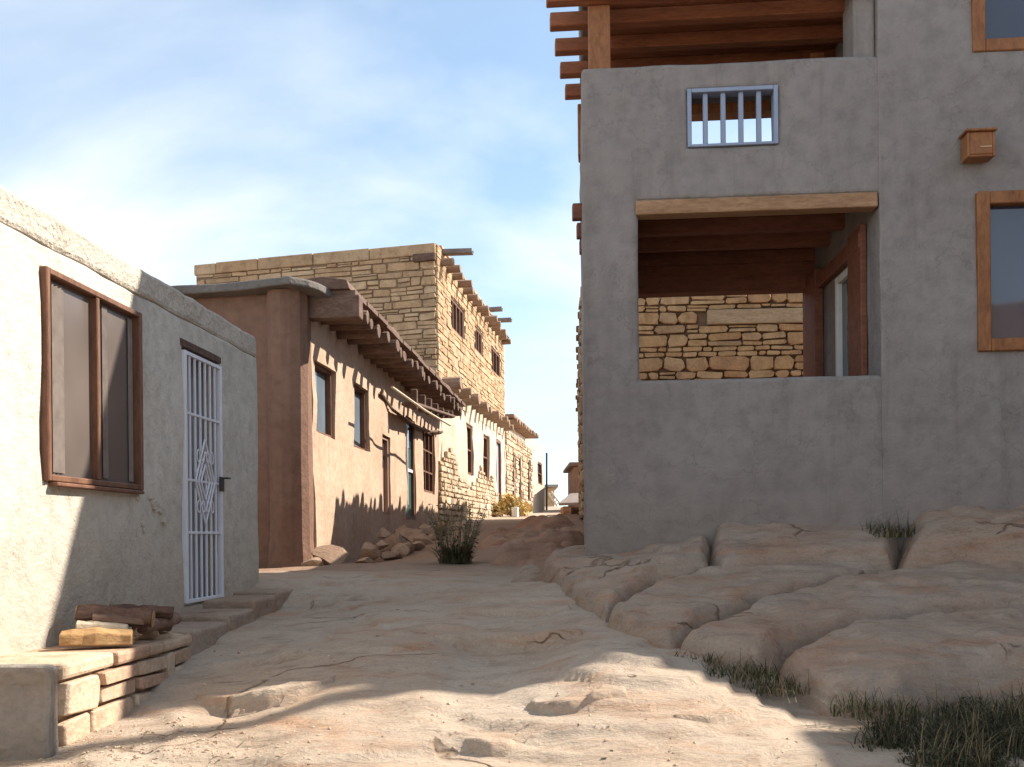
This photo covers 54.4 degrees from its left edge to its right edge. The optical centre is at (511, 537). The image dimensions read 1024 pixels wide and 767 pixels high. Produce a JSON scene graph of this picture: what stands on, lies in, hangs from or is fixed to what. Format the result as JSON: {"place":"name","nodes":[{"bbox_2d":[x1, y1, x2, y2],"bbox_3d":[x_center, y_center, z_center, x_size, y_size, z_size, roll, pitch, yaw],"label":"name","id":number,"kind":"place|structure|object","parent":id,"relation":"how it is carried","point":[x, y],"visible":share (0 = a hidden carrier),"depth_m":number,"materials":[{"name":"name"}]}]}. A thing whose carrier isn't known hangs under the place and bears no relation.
{"place":"outdoors","nodes":[
{"label":"outdoors","id":0,"kind":"place"},
{"bbox_2d":[133,627,159,639],"bbox_3d":[-2.246,0.575,6.088,0.174,0.101,0.168,-1,0,0],"label":"loose block","id":1,"kind":"object","parent":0,"point":[152,635],"depth_m":6.05,"materials":[{"name":"stone"}]},
{"bbox_2d":[0,0,771,505],"label":"sky","id":2,"kind":"structure","parent":0,"point":[174,136],"materials":[{"name":"blue"}]},
{"bbox_2d":[0,506,1023,766],"bbox_3d":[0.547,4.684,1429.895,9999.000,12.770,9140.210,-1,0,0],"label":"ground","id":3,"kind":"structure","parent":0,"point":[636,726],"depth_m":5.20,"materials":[{"name":"stone"}]},
{"bbox_2d":[0,634,191,760],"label":"stone bench","id":4,"kind":"object","parent":3,"relation":"on","point":[53,698],"visible":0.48,"depth_m":4.99,"materials":[{"name":"beige stone"}]},
{"bbox_2d":[59,627,133,645],"bbox_3d":[-2.322,0.556,5.571,0.375,0.107,0.136,-1,0,-15],"label":"split log","id":5,"kind":"object","parent":4,"relation":"on","point":[96,636],"visible":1,"depth_m":5.52,"materials":[{"name":"brown wood"}]},
{"bbox_2d":[76,620,128,628],"bbox_3d":[-2.343,0.510,5.700,0.276,0.076,0.103,-1,0,-17],"label":"split log","id":6,"kind":"object","parent":5,"relation":"on","point":[91,624],"visible":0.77,"depth_m":5.67,"materials":[{"name":"brown wood"}]},
{"bbox_2d":[75,604,154,626],"bbox_3d":[-2.316,0.458,5.823,0.432,0.149,0.140,-1,0,-10],"label":"firewood log","id":7,"kind":"object","parent":6,"relation":"on","point":[84,612],"visible":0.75,"depth_m":5.78,"materials":[{"name":"brown wood"}]},
{"bbox_2d":[92,613,143,624],"bbox_3d":[-2.280,0.474,5.771,0.280,0.077,0.100,-1,0,-20],"label":"split log","id":8,"kind":"object","parent":7,"relation":"on","point":[110,617],"visible":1,"depth_m":5.73,"materials":[{"name":"brown wood"}]},
{"bbox_2d":[135,640,153,656],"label":"loose block","id":9,"kind":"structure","parent":4,"relation":"on","point":[141,641],"depth_m":5.92,"materials":[{"name":"stone"}]},
{"bbox_2d":[137,612,181,634],"bbox_3d":[-2.150,0.524,6.085,0.087,0.114,0.347,-1,0,16],"label":"firewood log","id":10,"kind":"object","parent":4,"relation":"on","point":[161,623],"visible":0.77,"depth_m":6.05,"materials":[{"name":"brown wood"}]},
{"bbox_2d":[109,604,173,618],"bbox_3d":[-2.254,0.453,6.050,0.382,0.108,0.097,-1,0,-22],"label":"firewood log","id":11,"kind":"object","parent":10,"relation":"on","point":[167,612],"visible":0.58,"depth_m":6.06,"materials":[{"name":"brown wood"}]},
{"bbox_2d":[156,631,183,637],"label":"loose block","id":12,"kind":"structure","parent":4,"relation":"on","point":[163,634],"depth_m":6.23,"materials":[{"name":"stone"}]},
{"bbox_2d":[131,626,172,631],"bbox_3d":[-2.245,0.547,6.228,0.247,0.100,0.098,-1,0,-41],"label":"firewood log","id":13,"kind":"object","parent":12,"relation":"on","point":[167,629],"visible":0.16,"depth_m":6.24,"materials":[{"name":"brown wood"}]},
{"bbox_2d":[0,185,258,655],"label":"white house","id":14,"kind":"structure","parent":3,"relation":"on","point":[128,437],"depth_m":6.45,"materials":[{"name":"paint"}]},
{"bbox_2d":[39,266,143,493],"bbox_3d":[-2.639,-0.917,6.256,0.160,1.249,1.215,-1,0,4],"label":"window","id":15,"kind":"structure","parent":14,"relation":"in","point":[91,408],"depth_m":6.21,"materials":[{"name":"brown wood"}]},
{"bbox_2d":[181,350,230,603],"bbox_3d":[-2.538,-0.465,8.006,0.288,2.050,0.785,-1,0,4],"label":"door","id":16,"kind":"structure","parent":14,"relation":"in","point":[195,513],"depth_m":8.05,"materials":[{"name":"grey paint"}]},
{"bbox_2d":[164,588,292,655],"bbox_3d":[-2.405,0.738,7.864,0.726,0.533,2.690,-1,0,2],"label":"door step","id":17,"kind":"object","parent":3,"relation":"on","point":[211,622],"depth_m":7.62,"materials":[{"name":"stone"}]},
{"bbox_2d":[238,709,244,714],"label":"pebble","id":18,"kind":"object","parent":3,"relation":"on","point":[241,711],"visible":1,"depth_m":5.09,"materials":[{"name":"stone"}]},
{"bbox_2d":[195,676,334,715],"bbox_3d":[-1.377,1.132,5.540,1.280,0.704,0.992,-1,0,0],"label":"rock flake","id":19,"kind":"object","parent":3,"relation":"on","point":[259,698],"visible":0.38,"depth_m":5.30,"materials":[{"name":"stone"}]},
{"bbox_2d":[301,557,325,566],"bbox_3d":[-2.500,0.343,12.597,0.314,0.188,0.191,-1,0,0],"label":"rubble stone","id":20,"kind":"object","parent":3,"relation":"on","point":[316,561],"visible":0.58,"depth_m":12.53,"materials":[{"name":"beige stone"}]},
{"bbox_2d":[172,276,465,568],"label":"adobe house","id":21,"kind":"structure","parent":3,"relation":"on","point":[357,398],"depth_m":14.14,"materials":[{"name":"beige paint"}]},
{"bbox_2d":[315,363,331,437],"bbox_3d":[-2.748,-1.923,14.071,0.140,0.986,1.035,-1,0,5],"label":"window","id":22,"kind":"structure","parent":21,"relation":"in","point":[323,380],"depth_m":14.42,"materials":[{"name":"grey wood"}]},
{"bbox_2d":[354,385,365,450],"bbox_3d":[-2.577,-1.940,16.228,0.140,1.026,1.073,-1,0,5],"label":"window","id":23,"kind":"structure","parent":21,"relation":"in","point":[359,395],"depth_m":16.66,"materials":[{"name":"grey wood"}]},
{"bbox_2d":[382,435,388,514],"bbox_3d":[-2.402,-1.121,18.184,0.160,1.456,0.708,-1,0,5],"label":"door","id":24,"kind":"structure","parent":21,"relation":"in","point":[385,467],"depth_m":18.46,"materials":[{"name":"brown paint"}]},
{"bbox_2d":[405,417,414,519],"bbox_3d":[-2.176,-1.405,20.610,0.232,2.098,1.073,-1,0,5],"label":"door","id":25,"kind":"structure","parent":21,"relation":"in","point":[410,515],"depth_m":20.97,"materials":[{"name":"teal wood"}]},
{"bbox_2d":[423,428,432,493],"bbox_3d":[-2.028,-1.742,22.957,0.160,1.467,1.640,-1,0,5],"label":"window","id":26,"kind":"structure","parent":21,"relation":"in","point":[427,437],"depth_m":23.21,"materials":[{"name":"brown wood"}]},
{"bbox_2d":[310,544,349,564],"bbox_3d":[-2.291,0.282,12.844,0.441,0.377,0.544,-1,0,29],"label":"rubble stone","id":27,"kind":"object","parent":3,"relation":"on","point":[331,554],"visible":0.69,"depth_m":12.72,"materials":[{"name":"stone"}]},
{"bbox_2d":[310,589,393,608],"bbox_3d":[-1.378,0.816,8.828,1.264,0.697,1.440,-1,0,0],"label":"rock flake","id":28,"kind":"object","parent":3,"relation":"on","point":[317,602],"visible":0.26,"depth_m":8.68,"materials":[{"name":"stone"}]},
{"bbox_2d":[194,243,513,521],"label":"stone house","id":29,"kind":"structure","parent":3,"relation":"on","point":[425,301],"depth_m":25.59,"materials":[{"name":"sandstone masonry"},{"name":"mud"},{"name":"brown wood"}]},
{"bbox_2d":[451,298,463,338],"bbox_3d":[-1.579,-5.892,26.911,0.180,0.845,1.895,-1,0,8],"label":"window","id":30,"kind":"structure","parent":29,"relation":"in","point":[456,312],"depth_m":27.08,"materials":[{"name":"brown wood"}]},
{"bbox_2d":[466,424,471,475],"bbox_3d":[-1.332,-2.509,28.627,0.160,1.445,1.023,-1,0,8],"label":"window","id":31,"kind":"structure","parent":29,"relation":"in","point":[469,445],"depth_m":29.05,"materials":[{"name":"brown wood"}]},
{"bbox_2d":[474,327,481,355],"bbox_3d":[-1.127,-5.927,30.098,0.180,0.738,1.377,-1,0,8],"label":"window","id":32,"kind":"structure","parent":29,"relation":"in","point":[477,345],"depth_m":30.29,"materials":[{"name":"brown wood"}]},
{"bbox_2d":[483,435,487,478],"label":"window","id":33,"kind":"structure","parent":29,"relation":"in","point":[485,450],"depth_m":31.87,"materials":[{"name":"brown wood"}]},
{"bbox_2d":[491,346,499,376],"bbox_3d":[-0.657,-5.864,33.406,0.180,0.818,2.003,-1,0,8],"label":"window","id":34,"kind":"structure","parent":29,"relation":"in","point":[495,358],"depth_m":33.71,"materials":[{"name":"brown wood"}]},
{"bbox_2d":[496,439,500,507],"bbox_3d":[-0.539,-2.162,33.974,0.180,2.293,1.124,-1,0,8],"label":"door","id":35,"kind":"structure","parent":29,"relation":"in","point":[498,444],"depth_m":34.43,"materials":[{"name":"white wood"}]},
{"bbox_2d":[355,557,371,562],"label":"rubble stone","id":36,"kind":"object","parent":3,"relation":"on","point":[366,560],"visible":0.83,"depth_m":13.56,"materials":[{"name":"beige stone"}]},
{"bbox_2d":[360,542,380,559],"bbox_3d":[-2.038,0.213,14.366,0.278,0.292,0.414,-1,0,0],"label":"rubble stone","id":37,"kind":"object","parent":3,"relation":"on","point":[370,550],"visible":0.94,"depth_m":14.23,"materials":[{"name":"brown stone"}]},
{"bbox_2d":[375,540,388,549],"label":"rubble stone","id":38,"kind":"object","parent":3,"relation":"on","point":[380,544],"visible":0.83,"depth_m":14.89,"materials":[{"name":"beige stone"}]},
{"bbox_2d":[375,528,390,538],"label":"rubble stone","id":39,"kind":"object","parent":3,"relation":"on","point":[383,533],"visible":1,"depth_m":16.16,"materials":[{"name":"brown stone"}]},
{"bbox_2d":[380,551,403,559],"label":"rubble stone","id":40,"kind":"object","parent":3,"relation":"on","point":[388,555],"visible":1,"depth_m":14.48,"materials":[{"name":"beige stone"}]},
{"bbox_2d":[380,532,405,551],"bbox_3d":[-1.880,0.102,15.763,0.413,0.368,0.329,-1,0,24],"label":"rubble stone","id":41,"kind":"object","parent":3,"relation":"on","point":[394,539],"visible":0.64,"depth_m":15.64,"materials":[{"name":"brown stone"}]},
{"bbox_2d":[391,544,410,555],"bbox_3d":[-1.677,0.218,14.989,0.296,0.233,0.196,-1,0,0],"label":"rubble stone","id":42,"kind":"object","parent":3,"relation":"on","point":[402,549],"visible":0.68,"depth_m":14.94,"materials":[{"name":"beige stone"}]},
{"bbox_2d":[391,542,414,553],"bbox_3d":[-1.677,0.197,15.231,0.359,0.237,0.315,-1,0,-17],"label":"rubble stone","id":43,"kind":"object","parent":3,"relation":"on","point":[409,544],"visible":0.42,"depth_m":15.15,"materials":[{"name":"brown stone"}]},
{"bbox_2d":[400,527,421,542],"bbox_3d":[-1.735,-0.039,17.209,0.368,0.264,0.418,-1,0,35],"label":"rubble stone","id":44,"kind":"object","parent":3,"relation":"on","point":[408,534],"visible":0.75,"depth_m":17.11,"materials":[{"name":"brown stone"}]},
{"bbox_2d":[394,525,406,537],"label":"rubble stone","id":45,"kind":"object","parent":44,"relation":"on","point":[399,529],"visible":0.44,"depth_m":17.32,"materials":[{"name":"brown stone"}]},
{"bbox_2d":[413,541,424,550],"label":"rubble stone","id":46,"kind":"object","parent":3,"relation":"on","point":[418,544],"visible":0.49,"depth_m":15.51,"materials":[{"name":"brown stone"}]},
{"bbox_2d":[413,533,434,544],"bbox_3d":[-1.464,0.051,16.802,0.388,0.246,0.193,-1,0,10],"label":"rubble stone","id":47,"kind":"object","parent":3,"relation":"on","point":[422,537],"visible":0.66,"depth_m":16.74,"materials":[{"name":"brown stone"}]},
{"bbox_2d":[417,524,432,534],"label":"rubble stone","id":48,"kind":"object","parent":3,"relation":"on","point":[425,529],"visible":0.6,"depth_m":18.42,"materials":[{"name":"brown stone"}]},
{"bbox_2d":[428,532,443,540],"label":"rubble stone","id":49,"kind":"object","parent":3,"relation":"on","point":[432,537],"visible":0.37,"depth_m":17.62,"materials":[{"name":"brown stone"}]},
{"bbox_2d":[17,582,860,766],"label":"grit","id":50,"kind":"object","parent":3,"relation":"on","point":[175,747],"visible":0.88,"depth_m":4.77,"materials":[{"name":"gravel"}]},
{"bbox_2d":[433,522,446,534],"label":"rubble stone","id":51,"kind":"object","parent":3,"relation":"on","point":[443,524],"visible":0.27,"depth_m":19.39,"materials":[{"name":"brown stone"}]},
{"bbox_2d":[411,504,495,563],"bbox_3d":[-0.664,-0.035,11.170,1.285,0.705,1.173,-1,0,25],"label":"desert bush","id":52,"kind":"object","parent":3,"relation":"on","point":[458,553],"visible":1,"depth_m":11.09,"materials":[{"name":"green plant"}]},
{"bbox_2d":[429,729,515,756],"bbox_3d":[-0.166,1.224,4.715,0.999,0.636,0.733,-1,0,34],"label":"rock flake","id":53,"kind":"object","parent":3,"relation":"on","point":[488,746],"visible":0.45,"depth_m":4.54,"materials":[{"name":"stone"}]},
{"bbox_2d":[434,625,582,653],"bbox_3d":[-0.054,0.907,6.669,1.424,0.619,1.120,-1,0,0],"label":"rock flake","id":54,"kind":"object","parent":3,"relation":"on","point":[513,640],"visible":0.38,"depth_m":6.43,"materials":[{"name":"stone"}]},
{"bbox_2d":[492,492,532,516],"bbox_3d":[-0.084,-1.029,32.417,1.452,0.913,1.204,-1,0,-44],"label":"golden shrub","id":55,"kind":"object","parent":3,"relation":"on","point":[507,502],"visible":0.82,"depth_m":32.33,"materials":[{"name":"yellow plant"}]},
{"bbox_2d":[511,507,518,516],"bbox_3d":[0.102,-0.725,31.600,0.238,0.460,0.238,-1,0,0],"label":"bucket","id":56,"kind":"object","parent":3,"relation":"on","point":[515,511],"visible":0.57,"depth_m":31.50,"materials":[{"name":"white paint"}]},
{"bbox_2d":[504,414,544,514],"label":"rowhouse","id":57,"kind":"structure","parent":3,"relation":"on","point":[524,454],"depth_m":40.00,"materials":[{"name":"beige paint"}]},
{"bbox_2d":[512,454,513,494],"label":"window","id":58,"kind":"structure","parent":57,"relation":"in","point":[512,454],"depth_m":37.77,"materials":[{"name":"brown wood"}]},
{"bbox_2d":[518,457,520,499],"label":"window","id":59,"kind":"structure","parent":57,"relation":"in","point":[519,461],"depth_m":39.61,"materials":[{"name":"brown wood"}]},
{"bbox_2d":[527,460,529,500],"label":"window","id":60,"kind":"structure","parent":57,"relation":"in","point":[528,491],"depth_m":42.36,"materials":[{"name":"brown wood"}]},
{"bbox_2d":[537,462,541,484],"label":"window","id":61,"kind":"structure","parent":57,"relation":"in","point":[539,466],"depth_m":46.88,"materials":[{"name":"brown wood"}]},
{"bbox_2d":[511,564,541,582],"bbox_3d":[0.163,0.646,9.662,0.850,0.740,1.525,-1,0,0],"label":"rock mound","id":62,"kind":"object","parent":3,"relation":"on","point":[529,573],"visible":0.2,"depth_m":9.38,"materials":[{"name":"stone"}]},
{"bbox_2d":[478,513,582,548],"bbox_3d":[0.508,0.201,16.562,2.438,1.288,7.269,-1,0,4],"label":"rock mound","id":63,"kind":"object","parent":3,"relation":"on","point":[499,536],"visible":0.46,"depth_m":15.78,"materials":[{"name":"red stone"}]},
{"bbox_2d":[491,527,583,566],"bbox_3d":[0.409,0.439,11.885,1.742,1.131,4.244,-1,0,6],"label":"rock mound","id":64,"kind":"object","parent":3,"relation":"on","point":[538,550],"visible":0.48,"depth_m":10.83,"materials":[{"name":"red stone"}]},
{"bbox_2d":[546,453,547,509],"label":"pole","id":65,"kind":"object","parent":3,"relation":"on","point":[546,481],"visible":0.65,"depth_m":48.56,"materials":[{"name":"metal"}]},
{"bbox_2d":[544,484,559,506],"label":"hut","id":66,"kind":"object","parent":3,"relation":"on","point":[552,488],"visible":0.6,"depth_m":66.00,"materials":[{"name":"beige paint"}]},
{"bbox_2d":[559,493,578,514],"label":"slab shed","id":67,"kind":"structure","parent":3,"relation":"on","point":[571,499],"depth_m":32.19,"materials":[{"name":"grey stone"}]},
{"bbox_2d":[563,462,578,506],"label":"brown house","id":68,"kind":"structure","parent":3,"relation":"on","point":[571,469],"depth_m":44.47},
{"bbox_2d":[529,684,627,714],"bbox_3d":[0.349,1.079,5.086,0.960,0.667,0.848,-1,0,0],"label":"rock flake","id":69,"kind":"object","parent":3,"relation":"on","point":[558,705],"visible":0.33,"depth_m":4.92,"materials":[{"name":"stone"}]},
{"bbox_2d":[539,534,710,622],"bbox_3d":[1.021,0.534,8.125,2.025,1.294,3.350,-1,0,0],"label":"rock slab","id":70,"kind":"object","parent":3,"relation":"on","point":[601,586],"visible":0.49,"depth_m":7.71,"materials":[{"name":"stone"}]},
{"bbox_2d":[575,287,802,520],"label":"rubble house","id":71,"kind":"structure","parent":3,"relation":"on","point":[720,337],"depth_m":15.78,"materials":[{"name":"sandstone rubble"},{"name":"mud mortar"},{"name":"wood"}]},
{"bbox_2d":[670,649,725,663],"bbox_3d":[1.109,0.682,5.857,0.365,0.093,0.385,-1,0,21],"label":"grass tuft","id":72,"kind":"object","parent":3,"relation":"on","point":[710,658],"visible":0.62,"depth_m":5.79,"materials":[{"name":"green plant"}]},
{"bbox_2d":[674,698,773,723],"bbox_3d":[1.104,1.136,5.059,1.292,0.598,0.690,-1,0,-39],"label":"rock flake","id":73,"kind":"object","parent":3,"relation":"on","point":[726,708],"visible":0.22,"depth_m":4.80,"materials":[{"name":"stone"}]},
{"bbox_2d":[680,648,791,683],"bbox_3d":[1.248,0.693,5.556,0.720,0.183,0.606,-1,0,0],"label":"grass tuft","id":74,"kind":"object","parent":3,"relation":"on","point":[754,673],"visible":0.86,"depth_m":5.48,"materials":[{"name":"green plant"}]},
{"bbox_2d":[607,560,883,648],"bbox_3d":[1.674,0.728,7.323,3.223,1.072,1.384,-1,0,-41],"label":"rock slab","id":75,"kind":"object","parent":3,"relation":"on","point":[672,613],"visible":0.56,"depth_m":6.98,"materials":[{"name":"stone"}]},
{"bbox_2d":[735,668,813,697],"bbox_3d":[1.412,0.763,5.362,0.476,0.142,0.466,-1,0,0],"label":"grass tuft","id":76,"kind":"object","parent":3,"relation":"on","point":[773,688],"visible":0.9,"depth_m":5.31,"materials":[{"name":"green plant"}]},
{"bbox_2d":[546,0,1023,555],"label":"grey house","id":77,"kind":"structure","parent":3,"relation":"on","point":[866,212],"depth_m":8.48,"materials":[{"name":"paint"}]},
{"bbox_2d":[835,267,848,375],"bbox_3d":[3.207,-1.479,9.431,0.120,2.093,0.590,-1,0,3],"label":"porch door","id":78,"kind":"structure","parent":77,"relation":"in","point":[841,282],"depth_m":9.66,"materials":[{"name":"white paint"}]},
{"bbox_2d":[958,127,997,163],"bbox_3d":[3.845,-3.230,8.218,0.252,0.224,0.185,-1,0,5],"label":"wall lamp box","id":79,"kind":"object","parent":77,"relation":"attached to","point":[978,145],"visible":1,"depth_m":8.16,"materials":[{"name":"brown wood"}]},
{"bbox_2d":[971,0,1023,52],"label":"window","id":80,"kind":"structure","parent":77,"relation":"in","point":[997,25],"depth_m":8.35,"materials":[{"name":"brown wood"}]},
{"bbox_2d":[975,190,1023,351],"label":"window","id":81,"kind":"structure","parent":77,"relation":"in","point":[999,215],"depth_m":8.35,"materials":[{"name":"brown wood"}]},
{"bbox_2d":[777,668,806,702],"bbox_3d":[1.575,0.766,5.461,0.145,0.203,0.587,-1,0,29],"label":"straw","id":82,"kind":"object","parent":3,"relation":"on","point":[793,690],"visible":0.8,"depth_m":5.26,"materials":[{"name":"beige plant"}]},
{"bbox_2d":[709,522,899,571],"bbox_3d":[2.530,0.338,8.338,2.400,1.192,1.675,-1,0,0],"label":"rock slab","id":83,"kind":"object","parent":3,"relation":"on","point":[773,543],"visible":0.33,"depth_m":8.03,"materials":[{"name":"stone"}]},
{"bbox_2d":[859,510,919,537],"bbox_3d":[3.146,-0.127,8.282,0.727,0.257,0.656,-1,0,0],"label":"grass tuft","id":84,"kind":"object","parent":83,"relation":"on","point":[901,533],"visible":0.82,"depth_m":8.19,"materials":[{"name":"green plant"}]},
{"bbox_2d":[680,561,1023,676],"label":"rock slab","id":85,"kind":"object","parent":3,"relation":"on","point":[785,626],"visible":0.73,"depth_m":6.72,"materials":[{"name":"stone"}]},
{"bbox_2d":[815,679,927,721],"bbox_3d":[1.810,0.795,4.912,0.593,0.171,0.613,-1,0,-41],"label":"grass tuft","id":86,"kind":"object","parent":3,"relation":"on","point":[864,710],"visible":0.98,"depth_m":4.91,"materials":[{"name":"green plant"}]},
{"bbox_2d":[776,608,1023,719],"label":"rock slab","id":87,"kind":"object","parent":3,"relation":"on","point":[958,652],"visible":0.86,"depth_m":5.57,"materials":[{"name":"stone"}]},
{"bbox_2d":[833,680,1023,766],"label":"weeds","id":88,"kind":"object","parent":3,"relation":"on","point":[930,736],"visible":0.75,"depth_m":4.60,"materials":[{"name":"green plant"}]},
{"bbox_2d":[897,505,1023,568],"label":"rock slab","id":89,"kind":"object","parent":3,"relation":"on","point":[982,534],"visible":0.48,"depth_m":7.89,"materials":[{"name":"stone"}]}
]}

